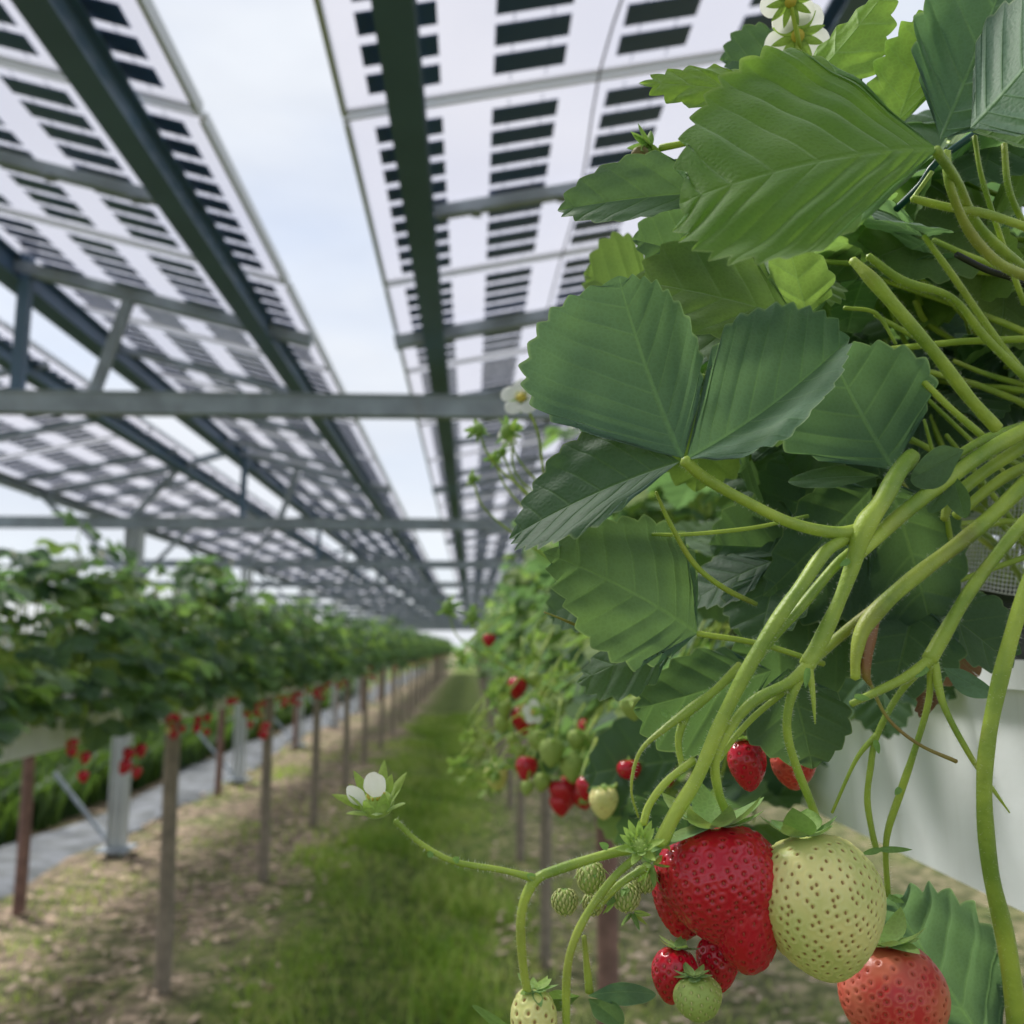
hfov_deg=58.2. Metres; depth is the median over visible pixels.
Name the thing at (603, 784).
strawberry plant
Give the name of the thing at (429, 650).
strawberry plant
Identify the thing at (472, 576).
roof rafter
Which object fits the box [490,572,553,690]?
strawberry plant
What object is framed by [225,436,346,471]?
roof rafter
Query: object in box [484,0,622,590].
cable
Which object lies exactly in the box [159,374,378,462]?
solar panel
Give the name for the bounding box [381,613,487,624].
roof truss
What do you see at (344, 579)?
solar panel
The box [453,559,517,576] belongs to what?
solar panel
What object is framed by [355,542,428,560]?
solar panel
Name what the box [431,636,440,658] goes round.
strawberry plant
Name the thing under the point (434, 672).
wooden stake
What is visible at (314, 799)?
wooden stake
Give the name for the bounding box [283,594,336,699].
strawberry plant
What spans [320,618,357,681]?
strawberry plant
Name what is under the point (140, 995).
straw
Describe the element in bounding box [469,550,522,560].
roof rafter
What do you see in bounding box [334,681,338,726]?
wooden stake
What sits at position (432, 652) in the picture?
strawberry plant
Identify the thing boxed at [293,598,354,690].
strawberry plant
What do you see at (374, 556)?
roof rafter
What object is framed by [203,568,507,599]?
roof truss
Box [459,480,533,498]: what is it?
roof rafter
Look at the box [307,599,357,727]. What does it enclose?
steel column
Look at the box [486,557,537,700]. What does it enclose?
strawberry plant
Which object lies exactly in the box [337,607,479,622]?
roof truss
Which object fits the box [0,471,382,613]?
roof beam
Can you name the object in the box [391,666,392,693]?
wooden stake
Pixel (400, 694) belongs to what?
wooden stake
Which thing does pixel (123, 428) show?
roof beam
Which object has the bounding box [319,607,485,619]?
roof truss
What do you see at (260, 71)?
sky
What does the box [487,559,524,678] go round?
strawberry plant
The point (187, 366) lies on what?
roof rafter
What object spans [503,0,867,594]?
roof beam
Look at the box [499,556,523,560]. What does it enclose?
roof rafter
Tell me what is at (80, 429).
solar panel
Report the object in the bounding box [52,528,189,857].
steel column
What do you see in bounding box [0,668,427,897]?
path
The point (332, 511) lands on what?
roof rafter
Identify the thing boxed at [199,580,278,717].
strawberry plant
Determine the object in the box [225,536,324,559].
solar panel
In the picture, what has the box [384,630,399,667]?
strawberry plant
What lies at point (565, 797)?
strawberry plant
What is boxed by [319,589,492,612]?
roof truss
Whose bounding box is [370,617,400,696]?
steel column
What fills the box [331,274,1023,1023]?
strawberry plant
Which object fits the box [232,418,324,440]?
roof rafter
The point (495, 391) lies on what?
roof rafter
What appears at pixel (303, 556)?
roof rafter
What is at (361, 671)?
strawberry plant
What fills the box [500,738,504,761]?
wooden stake
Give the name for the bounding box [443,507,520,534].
solar panel
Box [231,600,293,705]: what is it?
strawberry plant
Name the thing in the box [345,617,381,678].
strawberry plant
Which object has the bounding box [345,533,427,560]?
solar panel
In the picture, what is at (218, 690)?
strawberry plant
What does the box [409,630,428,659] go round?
strawberry plant
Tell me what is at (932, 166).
drip pipe
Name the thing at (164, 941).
wooden stake
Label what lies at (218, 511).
solar panel
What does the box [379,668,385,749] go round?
wooden stake
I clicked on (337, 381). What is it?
solar panel
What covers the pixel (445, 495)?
solar panel
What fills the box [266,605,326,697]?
strawberry plant
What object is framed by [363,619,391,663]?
strawberry plant
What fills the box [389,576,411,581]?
roof rafter
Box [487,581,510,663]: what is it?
strawberry plant
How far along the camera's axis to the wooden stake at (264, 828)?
6.37 m
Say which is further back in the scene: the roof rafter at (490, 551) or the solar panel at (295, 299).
the roof rafter at (490, 551)
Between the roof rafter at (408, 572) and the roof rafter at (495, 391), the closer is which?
the roof rafter at (495, 391)
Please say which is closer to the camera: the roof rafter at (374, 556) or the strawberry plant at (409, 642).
the roof rafter at (374, 556)
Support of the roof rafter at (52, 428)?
on the roof beam at (27, 487)
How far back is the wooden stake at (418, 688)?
25.04 m
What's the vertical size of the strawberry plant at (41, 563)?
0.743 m
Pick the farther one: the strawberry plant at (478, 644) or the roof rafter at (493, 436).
the strawberry plant at (478, 644)
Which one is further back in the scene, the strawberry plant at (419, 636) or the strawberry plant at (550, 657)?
the strawberry plant at (419, 636)
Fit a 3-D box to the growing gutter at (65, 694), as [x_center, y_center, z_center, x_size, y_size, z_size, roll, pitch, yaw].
[-4.061,4.601,29.749,0.264,0.211,55.500,0,-8,-2]
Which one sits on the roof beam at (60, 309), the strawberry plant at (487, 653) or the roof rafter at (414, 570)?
the roof rafter at (414, 570)
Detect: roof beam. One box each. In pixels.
[0,236,439,620]
[0,338,426,617]
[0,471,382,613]
[10,0,455,620]
[371,0,467,609]
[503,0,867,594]
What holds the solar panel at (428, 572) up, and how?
on the roof beam at (60, 309)
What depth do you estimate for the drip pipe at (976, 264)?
0.34 m
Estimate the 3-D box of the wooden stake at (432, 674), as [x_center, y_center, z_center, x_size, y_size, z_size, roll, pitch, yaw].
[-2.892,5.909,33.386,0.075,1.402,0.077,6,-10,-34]
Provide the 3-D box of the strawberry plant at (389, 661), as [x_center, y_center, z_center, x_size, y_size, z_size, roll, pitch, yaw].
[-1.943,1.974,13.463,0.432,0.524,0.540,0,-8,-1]
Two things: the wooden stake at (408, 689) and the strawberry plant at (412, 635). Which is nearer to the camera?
the strawberry plant at (412, 635)
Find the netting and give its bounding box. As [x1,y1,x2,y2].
[961,492,1023,594]
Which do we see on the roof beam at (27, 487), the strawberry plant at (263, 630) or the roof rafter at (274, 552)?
the roof rafter at (274, 552)
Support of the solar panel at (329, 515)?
on the roof beam at (60, 309)
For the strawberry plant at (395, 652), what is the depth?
14.20 m
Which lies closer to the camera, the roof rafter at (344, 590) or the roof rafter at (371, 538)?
the roof rafter at (371, 538)
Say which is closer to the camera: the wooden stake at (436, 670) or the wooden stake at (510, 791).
the wooden stake at (510, 791)
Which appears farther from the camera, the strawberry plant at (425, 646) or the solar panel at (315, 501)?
the strawberry plant at (425, 646)
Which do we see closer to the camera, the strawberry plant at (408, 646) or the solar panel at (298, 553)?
the solar panel at (298, 553)
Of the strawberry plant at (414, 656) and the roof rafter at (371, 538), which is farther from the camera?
the strawberry plant at (414, 656)
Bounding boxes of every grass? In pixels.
[0,740,832,1023]
[191,712,555,1023]
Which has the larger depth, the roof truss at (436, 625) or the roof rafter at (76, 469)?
the roof truss at (436, 625)
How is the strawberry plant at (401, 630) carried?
in the growing gutter at (40, 739)
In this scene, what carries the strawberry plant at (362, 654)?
in the growing gutter at (40, 739)
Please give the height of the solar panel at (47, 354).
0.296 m
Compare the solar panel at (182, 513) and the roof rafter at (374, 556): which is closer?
the solar panel at (182, 513)
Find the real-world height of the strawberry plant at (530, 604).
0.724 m
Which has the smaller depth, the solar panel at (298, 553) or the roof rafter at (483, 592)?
the solar panel at (298, 553)
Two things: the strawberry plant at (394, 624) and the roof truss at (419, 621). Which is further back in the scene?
the roof truss at (419, 621)
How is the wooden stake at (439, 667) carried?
on the ground at (456, 690)
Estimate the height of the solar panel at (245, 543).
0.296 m
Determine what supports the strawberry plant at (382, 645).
in the growing gutter at (40, 739)
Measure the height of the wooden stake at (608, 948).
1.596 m
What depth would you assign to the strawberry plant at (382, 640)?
11.79 m
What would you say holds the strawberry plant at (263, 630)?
in the growing gutter at (40, 739)
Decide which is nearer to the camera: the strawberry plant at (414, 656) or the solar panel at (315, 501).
the solar panel at (315, 501)
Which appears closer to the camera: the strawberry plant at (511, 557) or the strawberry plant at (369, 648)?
the strawberry plant at (511, 557)
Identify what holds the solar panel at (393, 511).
on the roof beam at (60, 309)
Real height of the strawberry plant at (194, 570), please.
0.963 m
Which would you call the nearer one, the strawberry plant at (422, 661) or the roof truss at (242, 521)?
the roof truss at (242, 521)
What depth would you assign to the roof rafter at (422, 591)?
24.34 m
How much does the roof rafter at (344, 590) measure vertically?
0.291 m
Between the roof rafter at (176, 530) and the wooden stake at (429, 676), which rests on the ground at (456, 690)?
the wooden stake at (429, 676)
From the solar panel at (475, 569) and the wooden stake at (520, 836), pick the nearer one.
the wooden stake at (520, 836)
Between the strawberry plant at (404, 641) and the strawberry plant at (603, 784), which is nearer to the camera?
the strawberry plant at (603, 784)
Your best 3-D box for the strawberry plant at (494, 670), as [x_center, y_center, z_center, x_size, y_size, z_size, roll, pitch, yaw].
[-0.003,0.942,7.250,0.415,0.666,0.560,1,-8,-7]
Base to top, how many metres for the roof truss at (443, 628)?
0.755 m
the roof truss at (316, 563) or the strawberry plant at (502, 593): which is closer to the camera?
the strawberry plant at (502, 593)
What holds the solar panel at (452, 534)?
on the roof beam at (396, 23)
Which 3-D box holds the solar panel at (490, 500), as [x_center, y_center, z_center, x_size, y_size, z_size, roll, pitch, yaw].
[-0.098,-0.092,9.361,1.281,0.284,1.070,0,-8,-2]
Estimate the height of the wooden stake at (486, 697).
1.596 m
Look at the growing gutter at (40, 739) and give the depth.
3.01 m
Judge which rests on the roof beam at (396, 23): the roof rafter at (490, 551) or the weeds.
the roof rafter at (490, 551)
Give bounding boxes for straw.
[0,734,847,1023]
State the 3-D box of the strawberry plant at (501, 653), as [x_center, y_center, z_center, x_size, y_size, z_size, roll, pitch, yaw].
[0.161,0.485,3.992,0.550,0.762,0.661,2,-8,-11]
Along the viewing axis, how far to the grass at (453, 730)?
5.69 m
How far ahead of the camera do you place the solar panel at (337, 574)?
18.64 m
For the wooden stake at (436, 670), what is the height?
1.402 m
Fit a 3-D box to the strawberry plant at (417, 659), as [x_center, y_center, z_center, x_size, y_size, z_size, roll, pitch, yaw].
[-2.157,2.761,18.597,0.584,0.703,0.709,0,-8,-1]
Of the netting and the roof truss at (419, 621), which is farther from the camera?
the roof truss at (419, 621)
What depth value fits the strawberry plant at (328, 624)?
8.21 m
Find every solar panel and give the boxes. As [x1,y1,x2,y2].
[0,0,203,113]
[0,60,288,284]
[0,210,333,372]
[0,321,90,388]
[0,388,156,458]
[0,428,198,487]
[70,462,234,508]
[84,308,360,425]
[103,482,260,516]
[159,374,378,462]
[166,500,278,535]
[176,516,286,545]
[206,530,312,554]
[211,419,391,487]
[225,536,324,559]
[249,451,401,507]
[255,545,333,559]
[271,554,342,572]
[276,475,407,517]
[280,559,346,577]
[287,568,358,581]
[298,568,365,581]
[299,494,414,534]
[313,0,772,117]
[316,509,419,544]
[325,573,370,581]
[343,56,720,286]
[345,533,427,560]
[347,530,424,552]
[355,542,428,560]
[371,556,435,576]
[384,248,644,373]
[385,568,439,581]
[397,568,437,580]
[405,350,527,426]
[418,420,581,462]
[427,434,579,487]
[434,466,544,507]
[438,491,524,518]
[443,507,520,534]
[444,531,508,544]
[447,532,510,553]
[449,541,517,559]
[451,547,524,560]
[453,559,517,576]
[455,569,498,580]
[459,570,507,580]
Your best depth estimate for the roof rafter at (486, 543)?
12.55 m
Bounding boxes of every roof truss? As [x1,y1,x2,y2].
[0,238,561,420]
[0,438,662,530]
[12,510,523,568]
[147,544,524,587]
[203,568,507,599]
[255,579,490,606]
[314,599,487,616]
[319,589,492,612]
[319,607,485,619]
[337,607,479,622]
[379,620,479,629]
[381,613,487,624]
[386,617,477,627]
[388,613,479,626]
[394,620,474,630]
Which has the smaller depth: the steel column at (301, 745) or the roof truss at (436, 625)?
the steel column at (301, 745)
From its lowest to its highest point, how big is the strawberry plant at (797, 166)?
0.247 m
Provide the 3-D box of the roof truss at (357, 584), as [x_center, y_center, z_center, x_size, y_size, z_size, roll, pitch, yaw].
[-1.651,0.854,14.976,9.000,0.755,0.075,0,-8,-2]
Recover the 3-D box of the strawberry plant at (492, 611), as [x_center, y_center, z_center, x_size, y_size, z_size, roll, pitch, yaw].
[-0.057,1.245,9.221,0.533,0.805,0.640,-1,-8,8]
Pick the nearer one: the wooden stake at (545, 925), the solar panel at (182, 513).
the wooden stake at (545, 925)
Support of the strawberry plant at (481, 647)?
in the growing gutter at (934, 827)
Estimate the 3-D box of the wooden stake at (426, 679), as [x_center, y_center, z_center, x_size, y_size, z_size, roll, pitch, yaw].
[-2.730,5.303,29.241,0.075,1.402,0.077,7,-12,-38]
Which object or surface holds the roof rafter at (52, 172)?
on the roof beam at (60, 309)
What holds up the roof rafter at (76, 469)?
on the roof beam at (27, 487)
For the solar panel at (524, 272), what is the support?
on the roof beam at (396, 23)
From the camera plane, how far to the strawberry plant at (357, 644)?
9.80 m
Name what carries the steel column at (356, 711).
on the ground at (456, 690)
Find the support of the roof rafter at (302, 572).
on the roof beam at (27, 487)
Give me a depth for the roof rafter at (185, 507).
9.18 m
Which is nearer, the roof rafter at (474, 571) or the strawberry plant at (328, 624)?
the strawberry plant at (328, 624)
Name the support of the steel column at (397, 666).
on the ground at (456, 690)
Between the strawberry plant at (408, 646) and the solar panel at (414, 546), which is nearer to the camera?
the solar panel at (414, 546)
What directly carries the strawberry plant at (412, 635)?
in the growing gutter at (40, 739)
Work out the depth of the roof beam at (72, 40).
2.53 m
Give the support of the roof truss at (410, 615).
on the steel column at (387, 695)
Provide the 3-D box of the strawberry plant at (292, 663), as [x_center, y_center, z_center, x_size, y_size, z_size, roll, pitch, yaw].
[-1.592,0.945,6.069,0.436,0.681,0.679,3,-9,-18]
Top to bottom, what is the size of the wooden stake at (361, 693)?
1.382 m
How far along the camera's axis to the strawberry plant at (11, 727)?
2.30 m
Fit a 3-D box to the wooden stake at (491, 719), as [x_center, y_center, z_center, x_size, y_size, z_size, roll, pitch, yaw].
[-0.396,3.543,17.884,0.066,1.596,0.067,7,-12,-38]
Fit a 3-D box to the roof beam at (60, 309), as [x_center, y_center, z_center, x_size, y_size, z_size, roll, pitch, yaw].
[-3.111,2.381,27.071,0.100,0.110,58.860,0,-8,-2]
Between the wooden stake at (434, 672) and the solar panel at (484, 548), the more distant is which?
the wooden stake at (434, 672)
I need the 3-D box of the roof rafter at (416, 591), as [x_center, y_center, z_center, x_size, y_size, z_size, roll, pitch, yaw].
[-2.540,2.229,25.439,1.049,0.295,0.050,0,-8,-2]
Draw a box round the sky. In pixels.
[0,0,1023,647]
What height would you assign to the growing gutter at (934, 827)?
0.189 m
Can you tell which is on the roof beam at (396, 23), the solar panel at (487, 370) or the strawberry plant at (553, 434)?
the solar panel at (487, 370)
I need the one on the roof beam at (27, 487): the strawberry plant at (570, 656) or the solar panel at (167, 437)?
the solar panel at (167, 437)
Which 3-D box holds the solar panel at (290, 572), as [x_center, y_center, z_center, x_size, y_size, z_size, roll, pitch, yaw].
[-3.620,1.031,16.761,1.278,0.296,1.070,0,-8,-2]
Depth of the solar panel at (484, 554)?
14.53 m
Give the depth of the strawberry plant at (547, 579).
2.03 m
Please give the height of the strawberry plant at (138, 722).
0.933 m
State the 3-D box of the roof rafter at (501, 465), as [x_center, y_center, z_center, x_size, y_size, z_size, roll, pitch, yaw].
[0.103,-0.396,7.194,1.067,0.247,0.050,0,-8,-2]
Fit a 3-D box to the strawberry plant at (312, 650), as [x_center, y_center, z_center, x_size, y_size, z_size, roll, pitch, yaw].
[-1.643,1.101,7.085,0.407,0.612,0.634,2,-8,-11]
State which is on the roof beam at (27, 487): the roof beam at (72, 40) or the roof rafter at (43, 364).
the roof rafter at (43, 364)
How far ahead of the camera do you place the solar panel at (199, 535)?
11.24 m
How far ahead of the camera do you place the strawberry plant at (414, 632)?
20.07 m
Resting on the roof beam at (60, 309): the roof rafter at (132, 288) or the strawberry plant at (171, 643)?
the roof rafter at (132, 288)
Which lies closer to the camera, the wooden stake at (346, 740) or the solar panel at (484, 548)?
the wooden stake at (346, 740)
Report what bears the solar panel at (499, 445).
on the roof beam at (396, 23)
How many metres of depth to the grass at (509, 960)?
5.66 m
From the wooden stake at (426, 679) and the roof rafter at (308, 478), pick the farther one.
the wooden stake at (426, 679)
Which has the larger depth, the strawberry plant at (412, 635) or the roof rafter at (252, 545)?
the strawberry plant at (412, 635)
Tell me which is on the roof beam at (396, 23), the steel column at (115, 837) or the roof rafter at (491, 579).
the roof rafter at (491, 579)
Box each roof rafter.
[0,150,156,205]
[0,360,49,376]
[0,416,124,441]
[16,447,177,482]
[34,263,211,308]
[77,474,215,504]
[118,345,289,392]
[128,496,239,516]
[160,510,268,534]
[214,533,303,553]
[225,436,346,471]
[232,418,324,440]
[236,542,316,559]
[257,464,362,494]
[268,557,338,572]
[281,550,328,559]
[281,568,327,577]
[282,485,374,511]
[292,568,354,581]
[302,502,364,517]
[329,588,358,593]
[335,530,399,546]
[339,588,373,594]
[342,536,405,554]
[352,545,409,560]
[356,588,385,594]
[360,552,393,560]
[367,558,417,571]
[384,572,422,581]
[389,568,421,576]
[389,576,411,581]
[403,588,429,594]
[408,588,434,594]
[434,181,577,220]
[454,422,565,446]
[457,452,558,476]
[458,385,512,394]
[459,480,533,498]
[460,500,521,515]
[463,538,513,548]
[464,544,517,556]
[465,569,489,573]
[466,569,508,578]
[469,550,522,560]
[471,590,493,594]
[480,577,501,581]
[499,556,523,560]
[500,515,516,518]
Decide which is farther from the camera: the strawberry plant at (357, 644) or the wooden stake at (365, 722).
the wooden stake at (365, 722)
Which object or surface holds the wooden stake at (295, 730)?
on the ground at (456, 690)
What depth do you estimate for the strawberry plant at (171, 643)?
3.76 m
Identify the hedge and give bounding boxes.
[1,628,477,669]
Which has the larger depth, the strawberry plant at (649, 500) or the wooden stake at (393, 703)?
the wooden stake at (393, 703)
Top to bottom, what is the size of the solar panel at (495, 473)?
0.284 m
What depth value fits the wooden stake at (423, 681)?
27.12 m
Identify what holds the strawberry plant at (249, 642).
in the growing gutter at (40, 739)
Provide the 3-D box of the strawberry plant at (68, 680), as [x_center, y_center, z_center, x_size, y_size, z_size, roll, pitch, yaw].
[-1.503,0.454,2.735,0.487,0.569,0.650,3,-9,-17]
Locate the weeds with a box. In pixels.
[0,675,370,846]
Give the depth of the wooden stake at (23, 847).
5.63 m
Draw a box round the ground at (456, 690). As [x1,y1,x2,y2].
[0,648,1023,1023]
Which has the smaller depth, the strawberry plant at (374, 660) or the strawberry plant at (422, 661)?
the strawberry plant at (374, 660)
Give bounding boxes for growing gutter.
[0,661,396,763]
[5,668,281,696]
[602,587,1023,911]
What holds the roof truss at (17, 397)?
attached to the roof beam at (60, 309)
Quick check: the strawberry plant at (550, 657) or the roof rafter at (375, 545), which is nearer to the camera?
the strawberry plant at (550, 657)
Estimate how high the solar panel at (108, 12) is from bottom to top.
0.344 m
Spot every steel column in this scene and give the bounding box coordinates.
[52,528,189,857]
[197,568,282,784]
[274,587,329,748]
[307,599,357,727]
[335,607,376,713]
[354,613,389,704]
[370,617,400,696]
[385,620,408,689]
[390,623,414,686]
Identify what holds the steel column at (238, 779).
on the ground at (456, 690)
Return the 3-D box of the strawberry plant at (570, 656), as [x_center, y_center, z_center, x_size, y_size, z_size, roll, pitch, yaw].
[0.247,0.125,1.582,0.469,0.654,0.532,5,-10,-31]
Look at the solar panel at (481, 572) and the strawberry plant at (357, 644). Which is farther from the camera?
the solar panel at (481, 572)
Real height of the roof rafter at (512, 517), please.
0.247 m
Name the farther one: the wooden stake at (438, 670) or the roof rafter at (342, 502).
the wooden stake at (438, 670)
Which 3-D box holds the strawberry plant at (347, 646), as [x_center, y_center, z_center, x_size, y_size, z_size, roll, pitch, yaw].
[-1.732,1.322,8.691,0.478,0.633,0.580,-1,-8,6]
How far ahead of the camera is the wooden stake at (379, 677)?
27.37 m
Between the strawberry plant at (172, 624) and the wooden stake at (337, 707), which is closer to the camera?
the strawberry plant at (172, 624)
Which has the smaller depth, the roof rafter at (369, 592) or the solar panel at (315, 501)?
the solar panel at (315, 501)
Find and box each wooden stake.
[12,755,35,915]
[154,719,181,994]
[214,708,225,796]
[257,695,274,881]
[292,689,298,749]
[310,684,321,827]
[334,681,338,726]
[342,677,350,787]
[360,676,362,710]
[362,674,368,763]
[378,671,380,700]
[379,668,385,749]
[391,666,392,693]
[391,667,396,735]
[399,667,402,723]
[407,663,410,717]
[412,661,416,711]
[417,661,420,704]
[422,659,423,700]
[425,660,426,697]
[428,658,429,693]
[431,657,433,689]
[434,657,435,688]
[436,656,437,685]
[437,657,438,682]
[439,656,440,681]
[486,673,487,709]
[490,672,492,730]
[493,678,494,731]
[494,678,499,757]
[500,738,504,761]
[507,708,513,807]
[516,731,524,861]
[539,776,551,969]
[596,816,618,1023]
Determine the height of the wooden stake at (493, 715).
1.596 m
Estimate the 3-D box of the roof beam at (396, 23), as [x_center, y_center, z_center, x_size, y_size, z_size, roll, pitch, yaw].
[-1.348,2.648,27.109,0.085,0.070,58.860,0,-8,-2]
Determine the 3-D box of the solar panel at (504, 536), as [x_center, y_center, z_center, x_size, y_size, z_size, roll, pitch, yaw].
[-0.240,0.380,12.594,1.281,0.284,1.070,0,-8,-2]
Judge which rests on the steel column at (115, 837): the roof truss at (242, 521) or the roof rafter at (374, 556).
the roof truss at (242, 521)
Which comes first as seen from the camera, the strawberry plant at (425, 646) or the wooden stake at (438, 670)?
the strawberry plant at (425, 646)
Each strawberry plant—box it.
[0,547,156,782]
[0,569,96,756]
[0,580,73,752]
[0,671,30,756]
[1,509,175,778]
[49,585,193,733]
[56,567,220,739]
[123,564,233,735]
[123,591,212,732]
[137,555,277,739]
[151,596,256,713]
[184,583,284,728]
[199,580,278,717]
[217,623,279,686]
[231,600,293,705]
[236,591,316,706]
[236,608,325,695]
[237,603,302,707]
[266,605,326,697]
[281,622,324,694]
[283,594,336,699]
[287,602,348,693]
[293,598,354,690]
[303,621,353,685]
[319,620,353,671]
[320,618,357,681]
[329,618,383,681]
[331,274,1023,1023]
[332,610,372,677]
[335,620,365,667]
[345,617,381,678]
[347,630,367,664]
[355,621,380,667]
[358,624,386,666]
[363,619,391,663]
[367,628,388,673]
[369,618,404,671]
[378,630,392,664]
[380,615,413,668]
[382,627,404,662]
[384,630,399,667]
[386,627,401,667]
[392,631,410,665]
[392,632,406,663]
[395,628,411,658]
[397,628,413,661]
[401,631,419,665]
[402,632,418,658]
[403,632,413,663]
[405,627,429,662]
[407,631,421,658]
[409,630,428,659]
[412,631,423,657]
[413,633,431,660]
[417,632,430,657]
[418,632,437,655]
[421,634,431,661]
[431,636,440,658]
[435,182,1023,859]
[446,545,745,816]
[471,596,501,671]
[475,586,512,678]
[475,606,493,661]
[481,597,503,671]
[482,583,510,678]
[486,548,532,701]
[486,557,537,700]
[486,595,504,661]
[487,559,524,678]
[487,564,522,678]
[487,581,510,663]
[489,592,499,671]
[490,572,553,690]
[491,521,545,703]
[491,553,528,671]
[493,426,729,764]
[498,560,536,699]
[503,513,661,695]
[512,426,716,779]
[513,544,574,705]
[532,585,550,659]
[538,485,730,735]
[557,0,1023,540]
[578,338,887,862]
[608,492,737,740]
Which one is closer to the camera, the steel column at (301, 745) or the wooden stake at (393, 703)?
the steel column at (301, 745)
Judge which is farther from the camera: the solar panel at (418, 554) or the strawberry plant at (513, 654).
the solar panel at (418, 554)
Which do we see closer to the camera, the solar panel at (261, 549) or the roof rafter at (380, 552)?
the solar panel at (261, 549)
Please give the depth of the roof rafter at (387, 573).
20.03 m
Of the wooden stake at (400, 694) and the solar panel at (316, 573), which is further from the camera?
the wooden stake at (400, 694)
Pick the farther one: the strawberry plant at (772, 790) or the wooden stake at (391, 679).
the wooden stake at (391, 679)
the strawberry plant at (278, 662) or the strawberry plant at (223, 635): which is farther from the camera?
the strawberry plant at (278, 662)
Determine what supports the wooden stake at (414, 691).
on the ground at (456, 690)
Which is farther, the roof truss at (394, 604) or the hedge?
the hedge
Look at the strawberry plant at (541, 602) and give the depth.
2.73 m
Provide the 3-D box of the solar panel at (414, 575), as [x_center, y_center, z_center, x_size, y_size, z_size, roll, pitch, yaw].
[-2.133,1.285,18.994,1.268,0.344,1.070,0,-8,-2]
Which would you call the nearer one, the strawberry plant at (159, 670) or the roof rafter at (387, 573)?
the strawberry plant at (159, 670)
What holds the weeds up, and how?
on the ground at (456, 690)
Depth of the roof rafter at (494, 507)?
9.32 m
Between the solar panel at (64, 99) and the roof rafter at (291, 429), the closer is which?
the solar panel at (64, 99)
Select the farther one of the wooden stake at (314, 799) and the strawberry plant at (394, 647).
the strawberry plant at (394, 647)
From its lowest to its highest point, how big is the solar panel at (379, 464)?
0.344 m
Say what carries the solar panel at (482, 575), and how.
on the roof beam at (396, 23)
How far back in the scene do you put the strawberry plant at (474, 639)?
11.15 m
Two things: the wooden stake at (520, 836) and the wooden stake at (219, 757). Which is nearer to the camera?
the wooden stake at (520, 836)
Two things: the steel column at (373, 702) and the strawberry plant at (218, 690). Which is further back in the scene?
the steel column at (373, 702)
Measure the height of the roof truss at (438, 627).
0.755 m
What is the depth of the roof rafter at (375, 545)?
13.57 m
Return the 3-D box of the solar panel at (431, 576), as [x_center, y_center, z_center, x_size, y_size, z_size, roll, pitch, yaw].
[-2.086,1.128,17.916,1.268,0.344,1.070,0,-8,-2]
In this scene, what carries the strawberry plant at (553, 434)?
in the growing gutter at (934, 827)
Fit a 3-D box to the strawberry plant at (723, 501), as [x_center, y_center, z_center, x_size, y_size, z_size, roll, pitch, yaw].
[0.278,0.078,1.108,0.316,0.437,0.398,0,-8,-3]
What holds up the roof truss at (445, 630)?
attached to the roof beam at (60, 309)
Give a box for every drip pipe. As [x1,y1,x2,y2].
[893,132,978,211]
[954,252,1023,287]
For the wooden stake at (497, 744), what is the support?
on the ground at (456, 690)
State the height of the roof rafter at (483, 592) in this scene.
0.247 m
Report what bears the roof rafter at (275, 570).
on the roof beam at (27, 487)
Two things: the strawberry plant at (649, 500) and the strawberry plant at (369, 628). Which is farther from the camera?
the strawberry plant at (369, 628)
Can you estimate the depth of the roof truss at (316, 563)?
11.18 m
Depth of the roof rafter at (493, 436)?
6.09 m
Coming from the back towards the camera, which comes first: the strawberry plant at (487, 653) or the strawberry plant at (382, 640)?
the strawberry plant at (382, 640)
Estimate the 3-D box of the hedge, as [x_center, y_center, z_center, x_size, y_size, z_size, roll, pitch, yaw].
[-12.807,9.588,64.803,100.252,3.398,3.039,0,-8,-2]
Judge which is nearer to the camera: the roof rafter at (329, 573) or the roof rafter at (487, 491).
the roof rafter at (487, 491)
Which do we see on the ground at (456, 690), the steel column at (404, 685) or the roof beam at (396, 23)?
the steel column at (404, 685)
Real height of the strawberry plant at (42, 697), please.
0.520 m
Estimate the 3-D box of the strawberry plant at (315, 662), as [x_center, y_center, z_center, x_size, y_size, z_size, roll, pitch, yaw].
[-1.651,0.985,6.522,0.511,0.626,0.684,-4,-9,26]
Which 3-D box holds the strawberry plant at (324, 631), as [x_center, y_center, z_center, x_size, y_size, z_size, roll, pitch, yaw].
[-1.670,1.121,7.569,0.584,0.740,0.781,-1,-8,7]
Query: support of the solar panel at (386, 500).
on the roof beam at (60, 309)
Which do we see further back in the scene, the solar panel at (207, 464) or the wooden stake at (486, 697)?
the wooden stake at (486, 697)
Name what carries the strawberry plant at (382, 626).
in the growing gutter at (40, 739)
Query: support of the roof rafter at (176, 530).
on the roof beam at (27, 487)
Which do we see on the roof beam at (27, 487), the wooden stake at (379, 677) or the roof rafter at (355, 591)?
the roof rafter at (355, 591)
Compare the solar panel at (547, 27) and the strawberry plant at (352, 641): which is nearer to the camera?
the solar panel at (547, 27)
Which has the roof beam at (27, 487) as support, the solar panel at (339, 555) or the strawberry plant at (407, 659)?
the solar panel at (339, 555)
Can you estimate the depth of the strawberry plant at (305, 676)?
6.29 m
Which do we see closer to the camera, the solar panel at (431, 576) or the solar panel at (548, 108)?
the solar panel at (548, 108)
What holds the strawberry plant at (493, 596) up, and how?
in the growing gutter at (934, 827)
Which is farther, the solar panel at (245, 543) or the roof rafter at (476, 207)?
the solar panel at (245, 543)

